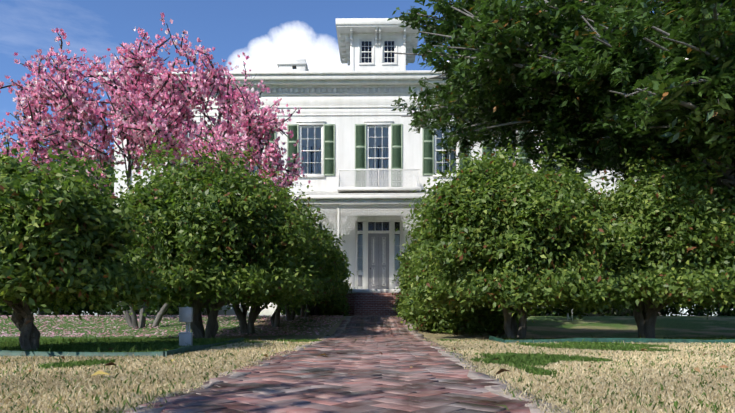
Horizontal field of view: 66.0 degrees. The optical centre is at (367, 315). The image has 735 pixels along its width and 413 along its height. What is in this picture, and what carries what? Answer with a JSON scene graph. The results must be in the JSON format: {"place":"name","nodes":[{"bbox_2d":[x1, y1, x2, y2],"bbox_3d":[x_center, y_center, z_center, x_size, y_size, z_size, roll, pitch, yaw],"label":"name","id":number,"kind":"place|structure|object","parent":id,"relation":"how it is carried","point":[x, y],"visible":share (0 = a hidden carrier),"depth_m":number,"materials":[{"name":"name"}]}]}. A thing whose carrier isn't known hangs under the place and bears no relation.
{"place":"outdoors","nodes":[
{"label":"outdoors","id":0,"kind":"place"},
{"bbox_2d":[125,315,532,412],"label":"brick path","id":1,"kind":"structure","parent":0,"point":[360,374],"depth_m":4.10,"materials":[{"name":"red brick"}]},
{"bbox_2d":[183,41,513,268],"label":"window panes","id":2,"kind":"object","parent":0,"point":[369,151],"visible":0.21,"depth_m":26.89,"materials":[{"name":"clear glass"}]},
{"bbox_2d":[0,0,732,315],"label":"sky","id":3,"kind":"structure","parent":0,"point":[268,31],"materials":[{"name":"blue"}]},
{"bbox_2d":[0,316,734,412],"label":"terrain","id":4,"kind":"structure","parent":0,"point":[679,327],"depth_m":16.55,"materials":[{"name":"plant"}]},
{"bbox_2d":[0,302,53,315],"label":"foundation shrub","id":5,"kind":"object","parent":4,"relation":"on","point":[2,310],"visible":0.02,"depth_m":25.07,"materials":[{"name":"green plant"}]},
{"bbox_2d":[0,301,81,315],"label":"foundation shrub","id":6,"kind":"object","parent":4,"relation":"on","point":[39,312],"depth_m":25.24,"materials":[{"name":"green plant"}]},
{"bbox_2d":[3,122,113,314],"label":"shrub","id":7,"kind":"object","parent":4,"relation":"on","point":[54,161],"depth_m":43.76,"materials":[{"name":"green plant"}]},
{"bbox_2d":[17,140,113,314],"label":"shrub","id":8,"kind":"object","parent":4,"relation":"on","point":[98,161],"depth_m":60.72,"materials":[{"name":"green plant"}]},
{"bbox_2d":[51,304,107,315],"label":"shrub","id":9,"kind":"object","parent":4,"relation":"on","point":[87,310],"depth_m":36.35,"materials":[{"name":"green plant"}]},
{"bbox_2d":[0,141,168,350],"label":"camellia bush","id":10,"kind":"object","parent":4,"relation":"on","point":[62,236],"visible":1,"depth_m":7.28,"materials":[{"name":"green plant"}]},
{"bbox_2d":[58,149,113,198],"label":"shrub","id":11,"kind":"object","parent":4,"relation":"on","point":[110,178],"depth_m":38.40,"materials":[{"name":"green plant"}]},
{"bbox_2d":[63,297,136,315],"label":"foundation shrub","id":12,"kind":"object","parent":4,"relation":"on","point":[103,312],"visible":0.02,"depth_m":26.17,"materials":[{"name":"green plant"}]},
{"bbox_2d":[105,304,172,315],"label":"foundation shrub","id":13,"kind":"object","parent":4,"relation":"on","point":[115,311],"depth_m":25.28,"materials":[{"name":"green plant"}]},
{"bbox_2d":[0,12,310,328],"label":"blossoming tree","id":14,"kind":"object","parent":4,"relation":"on","point":[134,93],"visible":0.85,"depth_m":16.48,"materials":[{"name":"pink plant"}]},
{"bbox_2d":[0,315,342,336],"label":"fallen petals","id":15,"kind":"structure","parent":4,"relation":"on","point":[123,317],"depth_m":17.16,"materials":[{"name":"pink plant"}]},
{"bbox_2d":[148,300,205,315],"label":"foundation shrub","id":16,"kind":"object","parent":4,"relation":"on","point":[175,311],"visible":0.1,"depth_m":24.57,"materials":[{"name":"green plant"}]},
{"bbox_2d":[179,307,192,345],"bbox_3d":[-2.834,0.234,8.831,0.192,0.760,0.120,0,0,1],"label":"lamp post","id":17,"kind":"object","parent":4,"relation":"on","point":[186,316],"visible":0.94,"depth_m":8.78,"materials":[{"name":"grey metal"}]},
{"bbox_2d":[94,133,329,338],"bbox_3d":[-3.634,-1.599,12.590,5.489,4.420,5.582,0,0,1],"label":"camellia bush","id":18,"kind":"object","parent":4,"relation":"on","point":[226,233],"visible":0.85,"depth_m":11.19,"materials":[{"name":"green plant"}]},
{"bbox_2d":[181,163,331,333],"bbox_3d":[-3.150,-1.760,15.087,4.392,4.646,4.086,0,0,1],"label":"camellia bush","id":19,"kind":"object","parent":4,"relation":"on","point":[248,327],"visible":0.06,"depth_m":15.17,"materials":[{"name":"green plant"}]},
{"bbox_2d":[270,187,343,326],"bbox_3d":[-2.768,-1.693,17.218,4.068,4.207,4.382,0,0,1],"label":"camellia bush","id":20,"kind":"object","parent":4,"relation":"on","point":[328,285],"visible":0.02,"depth_m":16.99,"materials":[{"name":"green plant"}]},
{"bbox_2d":[274,236,353,315],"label":"camellia bush","id":21,"kind":"object","parent":4,"relation":"on","point":[338,307],"visible":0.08,"depth_m":22.76,"materials":[{"name":"green plant"}]},
{"bbox_2d":[271,217,359,316],"bbox_3d":[-2.246,-1.795,21.048,3.850,3.822,3.435,0,0,1],"label":"camellia bush","id":22,"kind":"object","parent":4,"relation":"on","point":[347,288],"visible":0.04,"depth_m":20.84,"materials":[{"name":"green plant"}]},
{"bbox_2d":[285,197,348,320],"bbox_3d":[-2.583,-1.839,19.064,3.932,4.171,3.703,0,0,1],"label":"camellia bush","id":23,"kind":"object","parent":4,"relation":"on","point":[334,266],"visible":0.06,"depth_m":18.65,"materials":[{"name":"green plant"}]},
{"bbox_2d":[118,316,573,412],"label":"path edging","id":24,"kind":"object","parent":4,"relation":"on","point":[473,375],"depth_m":4.31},
{"bbox_2d":[0,334,734,412],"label":"lawn grass blades","id":25,"kind":"object","parent":4,"relation":"on","point":[527,361],"depth_m":5.07,"materials":[{"name":"beige plant"}]},
{"bbox_2d":[0,336,734,356],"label":"lawn edging","id":26,"kind":"object","parent":4,"relation":"on","point":[190,349],"visible":0.52,"depth_m":8.91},
{"bbox_2d":[96,18,639,315],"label":"white house walls","id":27,"kind":"structure","parent":4,"relation":"on","point":[359,92],"depth_m":26.80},
{"bbox_2d":[295,191,428,194],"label":"porch roof","id":28,"kind":"structure","parent":27,"relation":"attached to","point":[337,193],"depth_m":25.03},
{"bbox_2d":[306,170,423,249],"bbox_3d":[0.513,-3.816,25.526,8.244,5.354,2.437,0,0,1],"label":"ornamental ironwork","id":29,"kind":"object","parent":27,"relation":"on","point":[390,181],"visible":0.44,"depth_m":24.34,"materials":[{"name":"white metal"}]},
{"bbox_2d":[358,233,398,288],"bbox_3d":[0.530,-2.530,26.870,1.960,2.770,0.075,0,0,1],"label":"front door","id":30,"kind":"structure","parent":27,"relation":"in","point":[378,266],"depth_m":26.86,"materials":[{"name":"white wood"}]},
{"bbox_2d":[169,123,591,229],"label":"window shutters","id":31,"kind":"object","parent":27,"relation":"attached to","point":[360,152],"visible":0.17,"depth_m":26.77,"materials":[{"name":"green wood"}]},
{"bbox_2d":[9,315,727,410],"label":"leaf litter","id":32,"kind":"object","parent":4,"relation":"on","point":[498,372],"visible":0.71,"depth_m":5.50,"materials":[{"name":"brown plant"}]},
{"bbox_2d":[346,293,398,315],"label":"brick steps","id":33,"kind":"structure","parent":4,"relation":"on","point":[376,304],"depth_m":23.40,"materials":[{"name":"red brick"}]},
{"bbox_2d":[393,267,407,313],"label":"camellia bush","id":34,"kind":"object","parent":4,"relation":"on","point":[401,287],"depth_m":22.61,"materials":[{"name":"green plant"}]},
{"bbox_2d":[392,246,411,313],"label":"camellia bush","id":35,"kind":"object","parent":4,"relation":"on","point":[400,294],"depth_m":20.76,"materials":[{"name":"green plant"}]},
{"bbox_2d":[392,224,427,322],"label":"camellia bush","id":36,"kind":"object","parent":4,"relation":"on","point":[404,260],"depth_m":18.41,"materials":[{"name":"green plant"}]},
{"bbox_2d":[395,196,535,335],"bbox_3d":[2.800,-1.559,15.837,3.770,4.410,3.838,0,0,1],"label":"camellia bush","id":37,"kind":"object","parent":4,"relation":"on","point":[433,319],"visible":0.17,"depth_m":14.75,"materials":[{"name":"green plant"}]},
{"bbox_2d":[394,138,649,338],"bbox_3d":[3.171,-1.515,12.265,5.072,4.221,5.202,0,0,1],"label":"camellia bush","id":38,"kind":"object","parent":4,"relation":"on","point":[486,220],"visible":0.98,"depth_m":10.82,"materials":[{"name":"green plant"}]},
{"bbox_2d":[529,305,587,315],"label":"foundation shrub","id":39,"kind":"object","parent":4,"relation":"on","point":[556,314],"visible":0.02,"depth_m":24.41,"materials":[{"name":"green plant"}]},
{"bbox_2d":[387,0,734,202],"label":"tree","id":40,"kind":"object","parent":4,"relation":"on","point":[597,84],"visible":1,"depth_m":12.79,"materials":[{"name":"green plant"}]},
{"bbox_2d":[578,300,659,315],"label":"foundation shrub","id":41,"kind":"object","parent":4,"relation":"on","point":[612,313],"visible":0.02,"depth_m":25.08,"materials":[{"name":"green plant"}]},
{"bbox_2d":[539,142,734,338],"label":"camellia bush","id":42,"kind":"object","parent":4,"relation":"on","point":[682,225],"visible":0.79,"depth_m":10.86,"materials":[{"name":"green plant"}]},
{"bbox_2d":[617,302,691,315],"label":"foundation shrub","id":43,"kind":"object","parent":4,"relation":"on","point":[663,312],"visible":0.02,"depth_m":25.40,"materials":[{"name":"green plant"}]},
{"bbox_2d":[649,168,726,315],"bbox_3d":[18.932,-5.648,29.943,12.989,11.545,13.041,0,0,-30],"label":"shrub","id":44,"kind":"object","parent":4,"relation":"on","point":[723,196],"depth_m":28.29,"materials":[{"name":"green plant"}]},
{"bbox_2d":[660,304,731,315],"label":"foundation shrub","id":45,"kind":"object","parent":4,"relation":"on","point":[701,312],"visible":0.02,"depth_m":24.89,"materials":[{"name":"green plant"}]},
{"bbox_2d":[676,195,734,310],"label":"camellia bush","id":46,"kind":"object","parent":4,"relation":"on","point":[724,206],"depth_m":12.96,"materials":[{"name":"green plant"}]},
{"bbox_2d":[716,303,734,315],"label":"foundation shrub","id":47,"kind":"object","parent":4,"relation":"on","point":[728,312],"visible":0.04,"depth_m":25.48,"materials":[{"name":"green plant"}]},
{"bbox_2d":[252,41,505,268],"bbox_3d":[0.568,-8.611,29.842,19.520,14.930,6.050,0,0,1],"label":"dark house interior","id":48,"kind":"object","parent":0,"point":[371,226],"visible":0.06,"depth_m":27.49,"materials":[{"name":"black"}]},
{"bbox_2d":[182,127,576,269],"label":"house curtains","id":49,"kind":"object","parent":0,"point":[383,134],"depth_m":26.95,"materials":[{"name":"white fabric"}]}
]}

